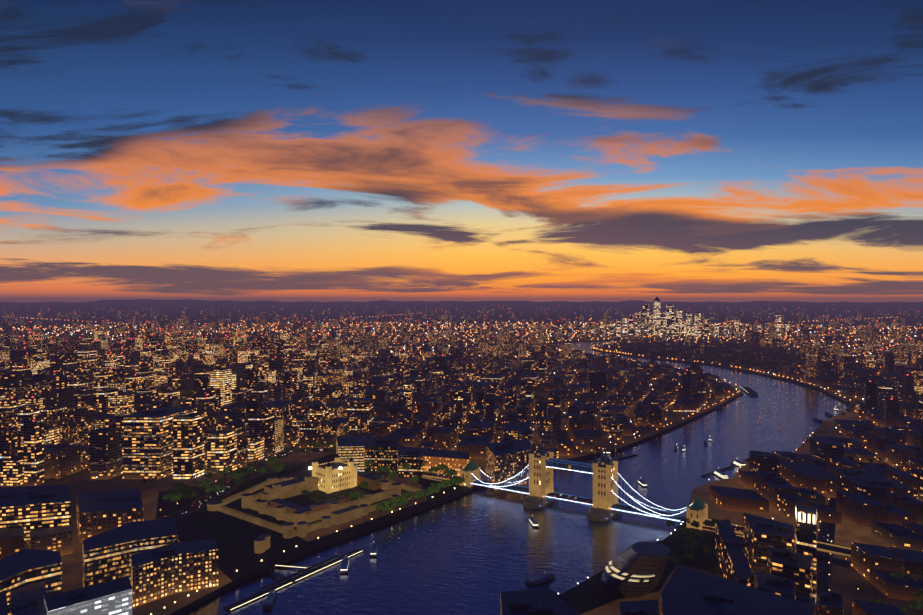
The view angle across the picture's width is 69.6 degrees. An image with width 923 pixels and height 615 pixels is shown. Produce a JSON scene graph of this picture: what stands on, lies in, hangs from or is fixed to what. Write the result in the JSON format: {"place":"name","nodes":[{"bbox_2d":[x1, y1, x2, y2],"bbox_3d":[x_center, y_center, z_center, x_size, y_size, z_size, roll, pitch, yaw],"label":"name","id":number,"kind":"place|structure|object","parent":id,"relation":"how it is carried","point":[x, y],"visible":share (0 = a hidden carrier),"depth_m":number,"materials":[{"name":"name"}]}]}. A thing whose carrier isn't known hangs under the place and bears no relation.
{"place":"outdoors","nodes":[
{"label":"outdoors","id":0,"kind":"place"},
{"bbox_2d":[0,436,843,614],"bbox_3d":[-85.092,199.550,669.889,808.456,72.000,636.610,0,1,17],"label":"foreground buildings","id":1,"kind":"structure","parent":0,"point":[130,556],"depth_m":551.77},
{"bbox_2d":[795,507,814,523],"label":"tower crown lights","id":2,"kind":"object","parent":1,"relation":"attached to","point":[799,516],"visible":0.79,"depth_m":537.26},
{"bbox_2d":[67,390,854,614],"bbox_3d":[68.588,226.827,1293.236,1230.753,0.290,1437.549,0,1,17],"label":"street lights","id":3,"kind":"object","parent":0,"point":[826,532],"depth_m":717.63,"materials":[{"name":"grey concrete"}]},
{"bbox_2d":[0,303,922,614],"bbox_3d":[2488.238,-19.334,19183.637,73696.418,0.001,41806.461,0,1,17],"label":"ground","id":4,"kind":"structure","parent":0,"point":[850,583],"depth_m":2026.45,"materials":[{"name":"grey"}]},
{"bbox_2d":[207,453,421,553],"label":"tower of london","id":5,"kind":"structure","parent":4,"relation":"on","point":[285,507],"depth_m":781.42,"materials":[{"name":"stone"}]},
{"bbox_2d":[156,454,722,614],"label":"ground overlays","id":6,"kind":"object","parent":4,"relation":"on","point":[234,537],"visible":0.62,"depth_m":673.10,"materials":[{"name":"green plant"}]},
{"bbox_2d":[0,305,922,614],"bbox_3d":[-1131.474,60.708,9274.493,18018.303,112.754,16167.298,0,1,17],"label":"city buildings","id":7,"kind":"structure","parent":4,"relation":"on","point":[100,405],"depth_m":1339.88,"materials":[{"name":"brick"}]},
{"bbox_2d":[0,302,922,588],"bbox_3d":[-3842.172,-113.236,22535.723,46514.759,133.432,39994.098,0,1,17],"label":"city lights","id":8,"kind":"object","parent":4,"relation":"on","point":[484,328],"visible":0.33,"depth_m":5116.03},
{"bbox_2d":[85,338,860,614],"bbox_3d":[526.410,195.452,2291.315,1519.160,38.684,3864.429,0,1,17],"label":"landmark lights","id":9,"kind":"object","parent":4,"relation":"on","point":[568,454],"visible":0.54,"depth_m":1034.58},
{"bbox_2d":[31,330,922,614],"bbox_3d":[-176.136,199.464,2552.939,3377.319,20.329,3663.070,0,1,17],"label":"trees","id":10,"kind":"object","parent":4,"relation":"on","point":[179,492],"visible":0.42,"depth_m":895.19,"materials":[{"name":"green plant"}]},
{"bbox_2d":[89,326,907,412],"bbox_3d":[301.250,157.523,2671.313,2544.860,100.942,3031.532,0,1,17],"label":"tower blocks","id":11,"kind":"structure","parent":4,"relation":"on","point":[901,352],"depth_m":2149.49,"materials":[{"name":"concrete"}]},
{"bbox_2d":[169,339,849,614],"bbox_3d":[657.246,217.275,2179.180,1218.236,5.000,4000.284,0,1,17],"label":"quay walls","id":12,"kind":"structure","parent":4,"relation":"on","point":[243,579],"depth_m":754.22,"materials":[{"name":"grey"}]},
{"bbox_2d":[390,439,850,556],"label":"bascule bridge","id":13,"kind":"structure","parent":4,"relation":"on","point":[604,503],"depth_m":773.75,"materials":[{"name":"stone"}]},
{"bbox_2d":[601,542,670,597],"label":"city hall","id":14,"kind":"structure","parent":4,"relation":"on","point":[635,570],"depth_m":529.54,"materials":[{"name":"grey glass"}]},
{"bbox_2d":[582,297,789,338],"bbox_3d":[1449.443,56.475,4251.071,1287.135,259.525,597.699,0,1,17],"label":"skyscraper cluster","id":15,"kind":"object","parent":4,"relation":"on","point":[670,323],"visible":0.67,"depth_m":4212.32,"materials":[{"name":"grey glass"}]},
{"bbox_2d":[0,299,922,302],"bbox_3d":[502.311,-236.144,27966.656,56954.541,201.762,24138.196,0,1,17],"label":"distant hills","id":16,"kind":"structure","parent":0,"point":[206,301],"depth_m":36790.45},
{"bbox_2d":[0,0,922,302],"label":"sky","id":17,"kind":"structure","parent":0,"point":[209,150],"materials":[{"name":"blue"}]},
{"bbox_2d":[180,340,848,614],"bbox_3d":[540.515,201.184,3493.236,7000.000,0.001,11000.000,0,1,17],"label":"river water","id":18,"kind":"structure","parent":0,"point":[476,551],"depth_m":703.31,"materials":[{"name":"blue liquid"}]},
{"bbox_2d":[224,386,838,611],"bbox_3d":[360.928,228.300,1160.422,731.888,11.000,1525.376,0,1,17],"label":"boats","id":19,"kind":"object","parent":18,"relation":"on","point":[271,590],"visible":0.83,"depth_m":605.59,"materials":[{"name":"grey"}]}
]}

